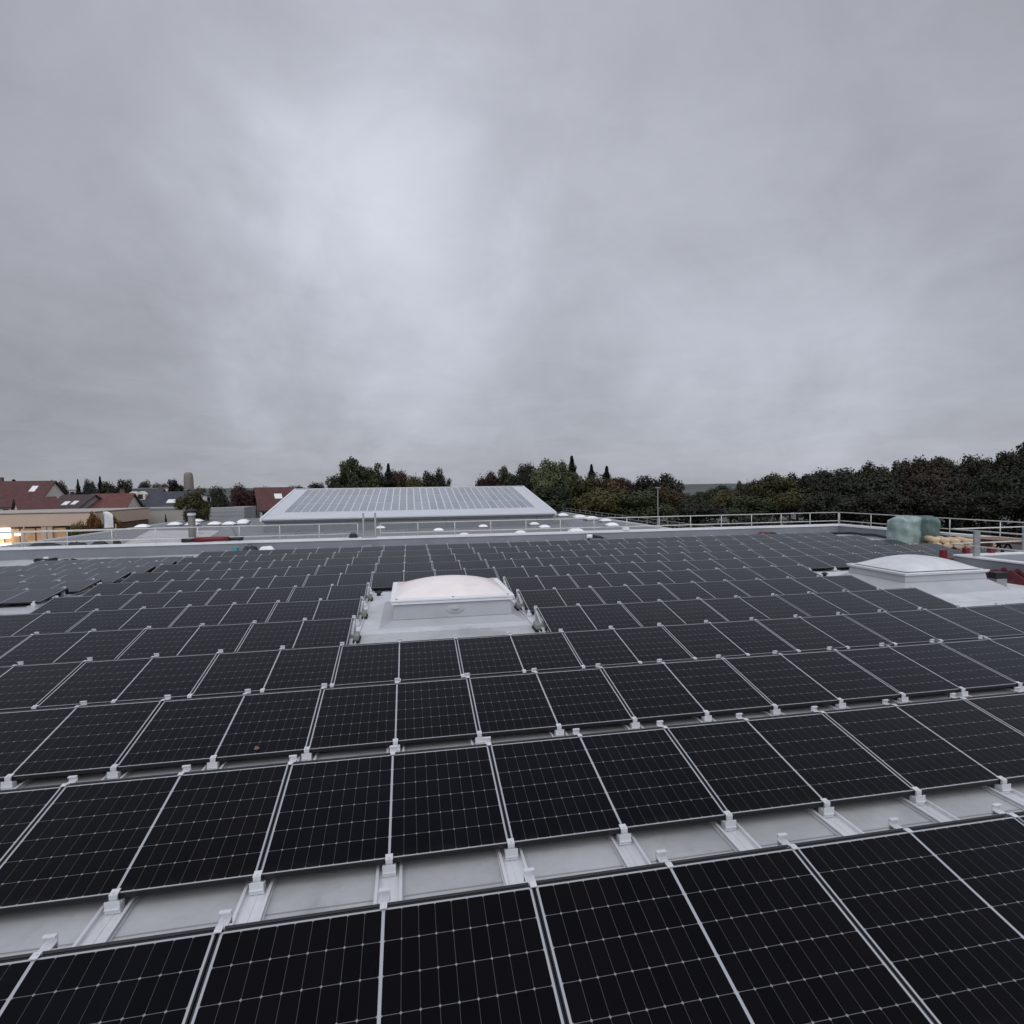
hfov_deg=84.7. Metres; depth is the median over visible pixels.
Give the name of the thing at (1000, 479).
tree
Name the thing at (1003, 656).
solar panel
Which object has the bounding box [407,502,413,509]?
pale solar panel
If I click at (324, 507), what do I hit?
pale solar panel
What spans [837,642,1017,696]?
solar panel
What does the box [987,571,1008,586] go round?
black box
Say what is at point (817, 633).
solar panel
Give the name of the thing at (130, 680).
solar panel
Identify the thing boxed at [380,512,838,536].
guard rail
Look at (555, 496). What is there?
tree
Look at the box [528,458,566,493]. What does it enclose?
tree
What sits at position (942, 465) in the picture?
tall tree
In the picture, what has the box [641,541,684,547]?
solar panel
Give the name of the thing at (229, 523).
dome rooflight
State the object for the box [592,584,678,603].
solar panel
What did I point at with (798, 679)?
solar panel
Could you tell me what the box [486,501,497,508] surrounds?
pale solar panel
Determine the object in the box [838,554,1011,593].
skylight
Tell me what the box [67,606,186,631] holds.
solar panel
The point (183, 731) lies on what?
solar panel
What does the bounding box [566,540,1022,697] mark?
mounting rail
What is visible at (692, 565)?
solar panel
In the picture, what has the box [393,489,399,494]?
pale solar panel
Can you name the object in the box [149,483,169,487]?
tree
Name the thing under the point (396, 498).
pale solar panel
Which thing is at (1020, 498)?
tree
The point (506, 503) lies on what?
pale solar panel
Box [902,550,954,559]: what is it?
solar panel
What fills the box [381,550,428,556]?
solar panel
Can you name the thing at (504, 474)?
tree
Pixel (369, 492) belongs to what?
pale solar panel
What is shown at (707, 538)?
solar panel
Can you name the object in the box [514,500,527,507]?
pale solar panel
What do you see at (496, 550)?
solar panel
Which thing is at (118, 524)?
shrub
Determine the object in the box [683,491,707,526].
tree
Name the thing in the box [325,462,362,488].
tree
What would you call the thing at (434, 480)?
tree
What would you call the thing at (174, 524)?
dome rooflight
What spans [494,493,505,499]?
pale solar panel
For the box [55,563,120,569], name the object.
solar panel
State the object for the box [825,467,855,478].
tall tree
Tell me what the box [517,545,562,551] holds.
solar panel
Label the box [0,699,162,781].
solar panel
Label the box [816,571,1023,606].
roof mat
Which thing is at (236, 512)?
pale sided block
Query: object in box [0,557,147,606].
mounting rail
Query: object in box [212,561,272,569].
solar panel
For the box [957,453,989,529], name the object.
tall tree
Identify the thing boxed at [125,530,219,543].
pale roof sheet
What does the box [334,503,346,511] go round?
pale solar panel
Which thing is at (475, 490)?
pale solar panel
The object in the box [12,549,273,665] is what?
mounting rail
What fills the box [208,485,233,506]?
tree
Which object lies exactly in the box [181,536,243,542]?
tarpaulin roll
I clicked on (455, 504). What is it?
pale solar panel
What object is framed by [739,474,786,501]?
tree
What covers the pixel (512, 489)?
pale solar panel
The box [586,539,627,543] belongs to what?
solar panel
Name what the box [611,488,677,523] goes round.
tree
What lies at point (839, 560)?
solar panel
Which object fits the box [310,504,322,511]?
pale solar panel
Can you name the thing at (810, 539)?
solar panel
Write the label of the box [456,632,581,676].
solar panel
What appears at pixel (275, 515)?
hall
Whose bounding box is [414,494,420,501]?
pale solar panel
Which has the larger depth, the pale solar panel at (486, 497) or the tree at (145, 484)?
the tree at (145, 484)
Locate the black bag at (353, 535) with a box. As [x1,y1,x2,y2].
[349,532,357,537]
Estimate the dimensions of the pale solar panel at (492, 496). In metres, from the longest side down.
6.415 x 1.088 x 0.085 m
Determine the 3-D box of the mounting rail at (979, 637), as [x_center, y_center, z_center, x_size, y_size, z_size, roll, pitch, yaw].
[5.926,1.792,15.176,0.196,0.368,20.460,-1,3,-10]
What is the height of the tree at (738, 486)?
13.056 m
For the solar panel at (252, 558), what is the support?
attached to the mounting rail at (21, 663)
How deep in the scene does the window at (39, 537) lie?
88.19 m
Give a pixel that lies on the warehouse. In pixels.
(150, 914)
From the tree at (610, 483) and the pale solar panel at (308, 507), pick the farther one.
the tree at (610, 483)
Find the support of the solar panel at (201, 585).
on the mounting rail at (21, 663)
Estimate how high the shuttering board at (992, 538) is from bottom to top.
0.035 m
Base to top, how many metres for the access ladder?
4.320 m
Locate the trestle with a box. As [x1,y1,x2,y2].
[995,543,1014,551]
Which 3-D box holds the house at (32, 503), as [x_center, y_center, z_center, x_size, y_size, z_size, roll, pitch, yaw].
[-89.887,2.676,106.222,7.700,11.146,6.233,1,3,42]
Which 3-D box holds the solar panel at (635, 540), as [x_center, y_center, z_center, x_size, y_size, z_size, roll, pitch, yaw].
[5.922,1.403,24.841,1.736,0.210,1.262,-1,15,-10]
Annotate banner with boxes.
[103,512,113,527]
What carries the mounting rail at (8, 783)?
on the warehouse
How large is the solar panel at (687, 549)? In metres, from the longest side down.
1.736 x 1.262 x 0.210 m
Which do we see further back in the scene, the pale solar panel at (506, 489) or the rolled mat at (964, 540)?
the pale solar panel at (506, 489)
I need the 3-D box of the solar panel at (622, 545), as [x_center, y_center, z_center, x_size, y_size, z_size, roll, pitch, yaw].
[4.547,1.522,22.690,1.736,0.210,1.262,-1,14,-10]
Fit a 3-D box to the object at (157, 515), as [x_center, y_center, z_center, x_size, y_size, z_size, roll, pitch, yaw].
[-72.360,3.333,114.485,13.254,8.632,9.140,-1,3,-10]
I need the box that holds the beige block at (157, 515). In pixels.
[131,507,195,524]
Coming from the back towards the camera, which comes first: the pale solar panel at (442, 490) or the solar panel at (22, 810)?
the pale solar panel at (442, 490)
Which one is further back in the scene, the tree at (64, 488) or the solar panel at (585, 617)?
the tree at (64, 488)
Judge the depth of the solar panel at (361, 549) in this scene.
22.81 m
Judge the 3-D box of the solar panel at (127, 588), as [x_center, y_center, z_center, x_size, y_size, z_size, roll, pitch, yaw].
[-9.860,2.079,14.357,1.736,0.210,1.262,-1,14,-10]
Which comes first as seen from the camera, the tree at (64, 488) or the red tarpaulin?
the red tarpaulin
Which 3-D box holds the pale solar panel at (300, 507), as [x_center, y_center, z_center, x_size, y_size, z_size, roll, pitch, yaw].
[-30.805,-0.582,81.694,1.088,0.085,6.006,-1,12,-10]
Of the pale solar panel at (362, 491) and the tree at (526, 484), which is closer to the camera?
the pale solar panel at (362, 491)
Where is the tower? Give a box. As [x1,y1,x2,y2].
[183,472,193,489]
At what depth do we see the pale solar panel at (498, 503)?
86.56 m
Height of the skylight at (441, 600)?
0.756 m
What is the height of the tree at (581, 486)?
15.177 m
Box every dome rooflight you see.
[133,524,151,527]
[166,522,183,526]
[195,519,204,522]
[207,521,222,525]
[221,521,237,525]
[237,521,249,524]
[478,524,487,527]
[529,522,539,525]
[538,525,550,527]
[556,513,568,516]
[568,528,583,530]
[572,515,585,517]
[583,516,599,520]
[598,518,611,522]
[604,522,619,526]
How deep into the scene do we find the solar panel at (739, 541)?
23.75 m
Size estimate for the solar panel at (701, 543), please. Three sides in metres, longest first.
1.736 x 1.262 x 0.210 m
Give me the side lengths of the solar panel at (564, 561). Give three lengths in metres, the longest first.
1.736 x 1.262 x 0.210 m
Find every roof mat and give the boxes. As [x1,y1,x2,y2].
[360,592,543,634]
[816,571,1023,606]
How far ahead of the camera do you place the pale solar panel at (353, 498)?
88.61 m
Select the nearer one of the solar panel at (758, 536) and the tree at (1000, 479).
the solar panel at (758, 536)
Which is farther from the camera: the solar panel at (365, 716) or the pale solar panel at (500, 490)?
the pale solar panel at (500, 490)
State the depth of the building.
72.65 m
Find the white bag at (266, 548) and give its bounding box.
[259,546,274,549]
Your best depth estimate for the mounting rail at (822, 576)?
14.27 m
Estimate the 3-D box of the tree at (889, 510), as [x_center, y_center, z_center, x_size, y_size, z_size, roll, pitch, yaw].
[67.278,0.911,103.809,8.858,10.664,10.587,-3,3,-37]
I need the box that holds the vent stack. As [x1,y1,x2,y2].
[185,509,196,537]
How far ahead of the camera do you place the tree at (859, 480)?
115.33 m
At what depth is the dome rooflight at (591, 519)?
87.40 m
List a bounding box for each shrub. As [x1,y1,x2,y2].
[69,521,84,535]
[110,515,122,528]
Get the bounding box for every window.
[5,529,19,543]
[21,528,34,541]
[36,528,41,540]
[54,528,65,537]
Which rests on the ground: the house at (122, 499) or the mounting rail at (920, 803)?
the house at (122, 499)
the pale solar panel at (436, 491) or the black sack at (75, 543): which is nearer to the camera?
the black sack at (75, 543)
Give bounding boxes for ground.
[225,487,1022,537]
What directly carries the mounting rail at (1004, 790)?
on the warehouse
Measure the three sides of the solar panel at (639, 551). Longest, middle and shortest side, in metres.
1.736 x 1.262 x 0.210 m
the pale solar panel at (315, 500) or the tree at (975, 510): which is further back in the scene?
the tree at (975, 510)
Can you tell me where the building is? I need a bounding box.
[0,512,666,546]
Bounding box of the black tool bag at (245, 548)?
[242,544,257,550]
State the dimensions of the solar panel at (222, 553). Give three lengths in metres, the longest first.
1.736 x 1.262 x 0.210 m
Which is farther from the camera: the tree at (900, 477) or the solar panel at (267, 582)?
the tree at (900, 477)
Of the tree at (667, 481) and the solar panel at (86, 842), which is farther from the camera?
the tree at (667, 481)
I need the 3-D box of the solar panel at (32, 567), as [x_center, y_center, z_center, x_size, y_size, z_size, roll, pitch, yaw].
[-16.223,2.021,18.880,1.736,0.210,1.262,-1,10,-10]
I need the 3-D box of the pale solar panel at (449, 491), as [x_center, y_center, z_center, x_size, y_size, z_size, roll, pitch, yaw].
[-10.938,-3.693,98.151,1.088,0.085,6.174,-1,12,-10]
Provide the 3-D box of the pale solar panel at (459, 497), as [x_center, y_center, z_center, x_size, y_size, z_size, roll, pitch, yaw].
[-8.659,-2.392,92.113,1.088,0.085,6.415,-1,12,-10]
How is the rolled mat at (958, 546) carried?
on the warehouse
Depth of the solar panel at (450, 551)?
21.56 m
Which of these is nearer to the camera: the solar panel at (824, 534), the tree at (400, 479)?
the solar panel at (824, 534)
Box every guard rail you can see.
[0,523,358,546]
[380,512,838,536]
[555,507,712,527]
[839,512,1023,536]
[939,526,1023,560]
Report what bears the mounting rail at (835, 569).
on the warehouse
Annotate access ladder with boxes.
[361,513,376,546]
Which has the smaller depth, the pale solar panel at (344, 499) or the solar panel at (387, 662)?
the solar panel at (387, 662)
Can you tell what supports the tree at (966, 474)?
on the ground
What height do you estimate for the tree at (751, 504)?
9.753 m
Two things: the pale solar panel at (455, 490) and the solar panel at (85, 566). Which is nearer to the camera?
the solar panel at (85, 566)
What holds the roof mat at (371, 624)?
on the warehouse
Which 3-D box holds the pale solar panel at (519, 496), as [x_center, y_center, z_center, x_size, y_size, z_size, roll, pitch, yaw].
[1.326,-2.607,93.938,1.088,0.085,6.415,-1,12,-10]
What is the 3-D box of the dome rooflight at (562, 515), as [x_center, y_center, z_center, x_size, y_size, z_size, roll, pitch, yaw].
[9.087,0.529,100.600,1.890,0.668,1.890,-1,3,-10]
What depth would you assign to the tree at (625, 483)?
139.81 m
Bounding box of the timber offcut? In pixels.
[980,541,992,548]
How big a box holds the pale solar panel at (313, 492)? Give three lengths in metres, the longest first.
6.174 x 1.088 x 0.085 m
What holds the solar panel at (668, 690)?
on the mounting rail at (832, 820)
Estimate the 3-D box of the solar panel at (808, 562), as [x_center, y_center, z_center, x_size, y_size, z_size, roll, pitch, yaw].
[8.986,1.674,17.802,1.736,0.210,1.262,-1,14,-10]
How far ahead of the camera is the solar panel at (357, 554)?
20.95 m
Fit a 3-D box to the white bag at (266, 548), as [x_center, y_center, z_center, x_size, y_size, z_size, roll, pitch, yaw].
[-10.681,1.636,24.462,0.720,0.310,0.440,-1,3,-10]
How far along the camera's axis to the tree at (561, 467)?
135.78 m
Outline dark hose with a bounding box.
[830,532,886,538]
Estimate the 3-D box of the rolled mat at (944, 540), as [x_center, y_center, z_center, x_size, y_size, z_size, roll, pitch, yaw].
[17.689,1.139,23.049,0.352,0.248,1.005,0,3,24]
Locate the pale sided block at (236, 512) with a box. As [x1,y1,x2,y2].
[209,506,255,518]
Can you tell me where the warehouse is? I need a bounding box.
[0,524,1023,956]
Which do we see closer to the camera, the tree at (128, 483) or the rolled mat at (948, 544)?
the rolled mat at (948, 544)
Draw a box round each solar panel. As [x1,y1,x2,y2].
[0,564,66,570]
[0,570,35,576]
[0,574,66,582]
[0,582,30,590]
[0,588,69,604]
[0,611,92,635]
[0,628,145,665]
[0,635,30,656]
[0,661,84,711]
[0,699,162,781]
[0,762,289,913]
[0,784,62,863]
[0,926,217,1023]
[15,579,101,592]
[24,568,95,575]
[27,559,90,565]
[29,594,136,613]
[37,653,217,708]
[54,572,130,582]
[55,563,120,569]
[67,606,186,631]
[81,581,169,595]
[82,558,141,563]
[87,566,155,573]
[115,561,176,567]
[117,623,252,658]
[117,688,322,770]
[120,571,196,582]
[120,590,217,608]
[136,556,192,562]
[152,563,216,571]
[158,578,240,592]
[170,602,276,626]
[176,556,234,563]
[188,569,257,579]
[189,882,565,1023]
[192,645,340,697]
[197,550,248,556]
[206,587,294,604]
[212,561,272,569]
[230,554,284,561]
[233,575,307,588]
[236,618,352,651]
[245,549,294,555]
[253,566,318,576]
[260,744,508,879]
[267,598,361,621]
[269,559,326,567]
[282,553,333,559]
[284,504,299,512]
[287,584,367,601]
[292,504,307,512]
[293,496,306,503]
[293,548,339,553]
[301,490,312,495]
[301,496,314,503]
[301,504,314,511]
[303,573,372,586]
[308,490,319,495]
[308,496,321,503]
[308,677,477,752]
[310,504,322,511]
[315,564,375,574]
[316,489,326,495]
[316,496,328,503]
[318,503,330,511]
[323,489,333,495]
[324,496,335,503]
[325,557,378,565]
[326,503,338,511]
[330,489,340,495]
[332,496,342,502]
[332,551,381,558]
[333,638,461,686]
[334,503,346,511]
[337,489,346,495]
[339,546,383,552]
[340,496,349,502]
[342,503,353,511]
[344,489,353,495]
[347,495,356,502]
[351,489,360,495]
[351,503,361,510]
[355,495,364,502]
[359,489,366,494]
[359,503,368,510]
[362,495,371,502]
[365,489,373,494]
[367,503,376,510]
[370,495,378,502]
[370,570,434,588]
[372,489,380,494]
[375,503,383,510]
[375,562,432,572]
[377,495,385,502]
[379,489,386,494]
[379,555,429,563]
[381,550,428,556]
[383,502,391,510]
[384,545,426,550]
[385,495,392,501]
[386,489,393,494]
[391,502,398,510]
[392,495,399,501]
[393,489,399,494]
[399,502,406,509]
[400,488,406,494]
[400,495,406,501]
[407,488,412,494]
[407,495,413,501]
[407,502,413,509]
[413,488,419,494]
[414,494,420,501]
[414,502,421,509]
[420,488,426,493]
[421,494,428,501]
[422,502,429,509]
[426,488,433,493]
[427,494,435,501]
[427,544,468,548]
[428,548,474,554]
[429,502,437,509]
[430,554,480,561]
[432,560,488,569]
[433,488,439,493]
[434,494,442,501]
[435,568,498,578]
[436,501,444,509]
[439,488,446,493]
[441,494,449,501]
[444,501,452,508]
[445,488,453,493]
[448,494,456,501]
[451,501,460,508]
[452,488,459,493]
[454,494,463,500]
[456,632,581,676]
[458,488,466,493]
[458,501,467,508]
[461,494,470,500]
[464,488,473,493]
[465,501,475,508]
[468,494,477,500]
[468,542,510,547]
[468,667,632,736]
[471,487,479,493]
[472,501,483,508]
[473,547,518,553]
[475,494,485,500]
[477,487,485,493]
[479,501,490,508]
[479,552,529,559]
[481,493,492,500]
[483,487,492,493]
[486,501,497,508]
[486,558,541,567]
[488,493,499,500]
[489,487,498,492]
[489,727,725,846]
[493,500,505,507]
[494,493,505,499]
[494,566,558,582]
[495,487,505,492]
[500,493,512,499]
[500,500,512,507]
[501,487,511,492]
[505,575,578,595]
[507,487,518,492]
[507,493,519,499]
[507,500,520,507]
[508,541,550,546]
[513,493,526,499]
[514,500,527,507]
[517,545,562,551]
[519,587,604,612]
[521,500,534,507]
[526,551,576,558]
[533,844,935,1023]
[537,603,641,631]
[538,556,593,565]
[548,540,588,545]
[552,563,615,575]
[559,544,604,550]
[563,626,693,667]
[569,572,643,587]
[572,549,622,556]
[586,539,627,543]
[588,555,644,563]
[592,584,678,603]
[600,543,645,548]
[601,658,772,721]
[608,562,671,572]
[617,547,667,554]
[622,599,727,626]
[624,538,664,542]
[632,570,705,584]
[637,553,692,561]
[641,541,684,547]
[660,536,701,541]
[660,546,710,552]
[661,560,725,570]
[661,581,749,599]
[662,620,796,658]
[665,712,914,817]
[679,540,724,545]
[684,551,739,559]
[690,568,764,581]
[695,535,735,540]
[701,595,808,620]
[703,544,751,551]
[712,558,775,568]
[717,539,763,544]
[724,650,900,708]
[728,578,816,595]
[729,549,784,557]
[730,534,770,538]
[743,543,793,549]
[748,565,821,578]
[756,538,798,543]
[756,615,893,651]
[763,556,833,568]
[764,533,803,537]
[774,548,828,555]
[776,591,885,615]
[784,542,831,548]
[792,537,834,541]
[792,575,879,592]
[794,813,1023,1023]
[797,532,836,536]
[811,554,869,567]
[817,546,872,554]
[823,540,871,546]
[823,698,1023,793]
[827,536,869,540]
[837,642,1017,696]
[844,609,983,644]
[848,588,956,610]
[857,552,904,559]
[858,545,912,552]
[860,539,907,545]
[899,543,954,550]
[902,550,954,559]
[927,605,1023,637]
[941,636,1023,685]
[948,549,997,553]
[964,692,1023,733]
[1004,603,1023,612]
[1014,811,1023,822]
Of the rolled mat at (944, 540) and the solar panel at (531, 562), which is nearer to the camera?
the solar panel at (531, 562)
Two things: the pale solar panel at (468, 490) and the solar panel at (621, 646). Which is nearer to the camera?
the solar panel at (621, 646)
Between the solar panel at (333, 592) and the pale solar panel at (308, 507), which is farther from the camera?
the pale solar panel at (308, 507)
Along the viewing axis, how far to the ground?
189.03 m
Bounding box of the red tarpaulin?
[985,567,1023,584]
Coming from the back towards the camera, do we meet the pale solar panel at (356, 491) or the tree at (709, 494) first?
the tree at (709, 494)
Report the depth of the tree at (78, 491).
168.80 m
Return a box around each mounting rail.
[0,553,310,789]
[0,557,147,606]
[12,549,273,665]
[26,556,173,607]
[28,546,362,960]
[31,548,296,708]
[31,555,236,634]
[60,547,341,786]
[213,550,382,933]
[373,638,404,909]
[453,635,536,887]
[467,543,798,851]
[487,542,913,836]
[507,632,673,867]
[515,546,1019,822]
[527,541,1023,809]
[546,540,966,703]
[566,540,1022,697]
[584,539,1023,692]
[621,538,987,638]
[636,547,989,641]
[658,537,1004,604]
[658,541,964,606]
[715,539,840,571]
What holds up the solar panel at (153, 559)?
attached to the mounting rail at (58, 580)
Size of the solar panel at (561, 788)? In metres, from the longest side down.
1.736 x 1.262 x 0.210 m
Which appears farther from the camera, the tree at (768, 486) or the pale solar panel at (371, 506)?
the tree at (768, 486)
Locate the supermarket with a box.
[0,507,149,545]
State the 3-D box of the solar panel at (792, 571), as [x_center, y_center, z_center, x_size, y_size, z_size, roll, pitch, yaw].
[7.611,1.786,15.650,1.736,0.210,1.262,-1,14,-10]
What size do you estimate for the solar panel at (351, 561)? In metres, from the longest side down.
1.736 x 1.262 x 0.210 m
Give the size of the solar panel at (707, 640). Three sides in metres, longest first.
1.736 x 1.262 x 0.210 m
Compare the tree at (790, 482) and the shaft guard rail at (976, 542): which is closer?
the shaft guard rail at (976, 542)
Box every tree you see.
[51,480,70,494]
[75,479,82,494]
[82,479,97,494]
[85,510,101,533]
[94,476,104,493]
[100,479,131,493]
[125,478,132,492]
[137,479,150,487]
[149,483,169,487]
[166,478,184,491]
[174,486,211,521]
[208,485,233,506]
[229,482,256,515]
[307,482,323,488]
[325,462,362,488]
[339,456,381,487]
[366,461,384,487]
[381,463,396,487]
[385,469,420,487]
[405,475,424,486]
[422,467,446,487]
[446,478,451,486]
[475,471,502,485]
[498,465,514,485]
[505,461,535,486]
[517,479,534,491]
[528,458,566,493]
[529,481,579,513]
[550,459,577,502]
[567,455,596,515]
[567,486,624,516]
[570,472,606,511]
[586,464,608,517]
[600,466,620,518]
[602,477,629,518]
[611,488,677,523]
[616,477,639,493]
[631,472,684,511]
[651,485,687,519]
[671,499,726,523]
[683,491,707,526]
[702,484,732,519]
[709,488,744,522]
[723,493,783,523]
[732,480,744,493]
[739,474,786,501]
[765,487,813,523]
[770,473,799,523]
[783,472,810,519]
[794,491,858,523]
[795,467,832,492]
[805,471,857,497]
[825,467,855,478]
[828,492,888,524]
[840,471,880,516]
[845,488,906,526]
[848,467,875,524]
[861,460,889,479]
[862,471,906,525]
[879,471,923,495]
[881,459,904,475]
[884,488,942,522]
[891,458,921,477]
[900,469,962,494]
[907,454,946,477]
[913,490,978,521]
[929,457,951,477]
[929,469,974,529]
[930,456,970,530]
[936,491,994,533]
[953,466,992,533]
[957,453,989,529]
[963,488,1019,535]
[966,466,1023,535]
[971,453,993,519]
[986,451,1013,524]
[995,449,1018,520]
[1001,489,1023,537]
[1003,465,1023,535]
[1004,512,1023,520]
[1012,442,1023,476]
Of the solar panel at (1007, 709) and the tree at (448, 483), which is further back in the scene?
the tree at (448, 483)
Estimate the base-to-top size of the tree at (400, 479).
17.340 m
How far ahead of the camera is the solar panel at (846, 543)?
22.53 m
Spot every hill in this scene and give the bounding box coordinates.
[201,488,714,496]
[459,483,751,487]
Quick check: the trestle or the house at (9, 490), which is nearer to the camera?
the trestle
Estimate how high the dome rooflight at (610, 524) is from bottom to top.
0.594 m
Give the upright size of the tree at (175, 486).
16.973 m
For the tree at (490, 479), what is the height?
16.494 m
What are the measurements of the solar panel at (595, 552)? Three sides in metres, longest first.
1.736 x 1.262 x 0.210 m
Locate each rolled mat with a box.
[923,535,940,542]
[936,536,949,542]
[940,542,953,547]
[947,537,960,542]
[953,545,964,548]
[954,536,972,544]
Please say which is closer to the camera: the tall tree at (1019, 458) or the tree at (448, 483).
the tall tree at (1019, 458)
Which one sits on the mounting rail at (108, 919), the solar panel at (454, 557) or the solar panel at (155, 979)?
the solar panel at (155, 979)
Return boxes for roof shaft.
[953,552,1023,571]
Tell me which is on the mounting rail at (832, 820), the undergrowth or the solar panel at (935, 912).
the solar panel at (935, 912)
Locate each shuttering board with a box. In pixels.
[968,536,1021,542]
[980,540,1021,544]
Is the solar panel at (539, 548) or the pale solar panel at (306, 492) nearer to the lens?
the solar panel at (539, 548)
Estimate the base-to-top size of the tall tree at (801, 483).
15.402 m
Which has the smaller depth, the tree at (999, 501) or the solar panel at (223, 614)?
the solar panel at (223, 614)
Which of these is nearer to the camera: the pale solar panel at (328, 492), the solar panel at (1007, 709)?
the solar panel at (1007, 709)
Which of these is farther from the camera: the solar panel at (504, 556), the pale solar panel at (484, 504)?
the pale solar panel at (484, 504)
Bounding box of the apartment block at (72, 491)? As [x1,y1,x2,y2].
[67,489,82,494]
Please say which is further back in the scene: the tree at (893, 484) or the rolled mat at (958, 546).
the tree at (893, 484)
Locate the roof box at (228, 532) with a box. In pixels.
[218,527,237,537]
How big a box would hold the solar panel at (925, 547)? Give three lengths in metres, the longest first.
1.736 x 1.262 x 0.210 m
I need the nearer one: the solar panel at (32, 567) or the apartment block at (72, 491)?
the solar panel at (32, 567)
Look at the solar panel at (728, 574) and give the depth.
15.37 m
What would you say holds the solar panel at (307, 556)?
on the mounting rail at (8, 783)
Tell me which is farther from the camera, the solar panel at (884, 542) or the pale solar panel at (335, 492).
the pale solar panel at (335, 492)
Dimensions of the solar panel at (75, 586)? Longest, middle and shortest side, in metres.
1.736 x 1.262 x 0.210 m
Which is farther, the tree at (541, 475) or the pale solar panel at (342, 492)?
the tree at (541, 475)
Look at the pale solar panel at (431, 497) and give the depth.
90.63 m
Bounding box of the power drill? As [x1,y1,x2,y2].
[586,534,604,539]
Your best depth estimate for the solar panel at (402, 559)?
19.39 m
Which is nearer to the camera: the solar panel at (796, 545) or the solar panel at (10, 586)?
the solar panel at (10, 586)
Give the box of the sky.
[0,0,1023,488]
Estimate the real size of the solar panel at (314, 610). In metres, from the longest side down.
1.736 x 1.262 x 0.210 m
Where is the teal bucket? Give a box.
[231,544,238,550]
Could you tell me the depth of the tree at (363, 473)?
144.96 m
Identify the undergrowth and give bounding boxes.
[576,511,1023,537]
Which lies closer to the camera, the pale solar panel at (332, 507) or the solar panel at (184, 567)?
the solar panel at (184, 567)
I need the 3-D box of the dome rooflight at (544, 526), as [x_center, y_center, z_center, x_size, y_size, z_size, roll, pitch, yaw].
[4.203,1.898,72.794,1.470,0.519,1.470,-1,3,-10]
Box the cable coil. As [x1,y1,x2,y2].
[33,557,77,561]
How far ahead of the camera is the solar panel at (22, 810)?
4.31 m
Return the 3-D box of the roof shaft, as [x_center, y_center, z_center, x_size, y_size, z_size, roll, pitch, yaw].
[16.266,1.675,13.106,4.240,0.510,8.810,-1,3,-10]
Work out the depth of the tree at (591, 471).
155.75 m
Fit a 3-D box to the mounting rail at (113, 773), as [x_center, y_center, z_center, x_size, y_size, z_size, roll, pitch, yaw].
[-5.063,2.065,12.340,0.196,0.368,22.091,-1,3,-10]
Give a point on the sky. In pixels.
(251, 243)
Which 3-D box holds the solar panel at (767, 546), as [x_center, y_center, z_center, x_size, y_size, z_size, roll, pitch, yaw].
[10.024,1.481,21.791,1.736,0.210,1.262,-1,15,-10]
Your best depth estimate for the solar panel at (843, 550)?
20.37 m
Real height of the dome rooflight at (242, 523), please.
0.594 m
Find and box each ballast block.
[348,631,360,643]
[359,610,367,618]
[366,594,372,600]
[514,602,526,610]
[532,621,546,631]
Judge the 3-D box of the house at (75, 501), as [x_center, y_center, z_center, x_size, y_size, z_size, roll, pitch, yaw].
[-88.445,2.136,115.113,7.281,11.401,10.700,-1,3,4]
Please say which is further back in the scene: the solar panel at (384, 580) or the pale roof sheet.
the pale roof sheet
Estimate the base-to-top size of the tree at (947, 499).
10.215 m
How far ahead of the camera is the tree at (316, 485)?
155.62 m
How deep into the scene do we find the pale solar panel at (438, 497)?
91.47 m
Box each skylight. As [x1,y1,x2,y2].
[379,575,526,628]
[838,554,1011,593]
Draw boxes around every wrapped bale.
[886,515,921,543]
[918,515,940,543]
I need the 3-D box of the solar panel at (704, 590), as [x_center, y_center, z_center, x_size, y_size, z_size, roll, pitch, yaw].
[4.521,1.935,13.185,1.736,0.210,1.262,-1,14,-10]
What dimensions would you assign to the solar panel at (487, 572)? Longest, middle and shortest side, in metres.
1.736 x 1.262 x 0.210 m
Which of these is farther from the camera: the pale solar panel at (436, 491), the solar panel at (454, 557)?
the pale solar panel at (436, 491)
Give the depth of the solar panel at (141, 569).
18.27 m
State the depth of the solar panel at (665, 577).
15.05 m
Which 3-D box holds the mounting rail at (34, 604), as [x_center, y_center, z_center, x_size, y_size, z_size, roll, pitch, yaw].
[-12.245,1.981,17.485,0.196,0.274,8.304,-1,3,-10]
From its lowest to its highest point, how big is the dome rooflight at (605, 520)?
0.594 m
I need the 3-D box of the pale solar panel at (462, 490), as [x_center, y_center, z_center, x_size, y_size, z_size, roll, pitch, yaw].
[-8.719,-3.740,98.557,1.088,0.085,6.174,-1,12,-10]
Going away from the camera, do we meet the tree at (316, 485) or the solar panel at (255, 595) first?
the solar panel at (255, 595)
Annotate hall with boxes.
[260,486,556,530]
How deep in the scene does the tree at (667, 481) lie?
136.63 m
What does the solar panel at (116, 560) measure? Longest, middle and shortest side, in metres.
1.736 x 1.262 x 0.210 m
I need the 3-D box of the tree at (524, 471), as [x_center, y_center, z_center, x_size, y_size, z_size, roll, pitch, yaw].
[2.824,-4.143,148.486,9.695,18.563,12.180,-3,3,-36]
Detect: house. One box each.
[0,477,67,510]
[11,496,60,509]
[57,494,101,508]
[87,489,143,507]
[130,485,165,506]
[145,491,202,506]
[185,489,210,505]
[253,487,294,517]
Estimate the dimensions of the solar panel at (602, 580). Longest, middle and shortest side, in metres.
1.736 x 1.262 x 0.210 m
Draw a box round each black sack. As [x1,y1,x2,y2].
[28,541,62,546]
[65,540,87,545]
[90,539,108,544]
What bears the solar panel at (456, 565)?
on the rail
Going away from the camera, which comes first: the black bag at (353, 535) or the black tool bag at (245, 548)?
the black tool bag at (245, 548)

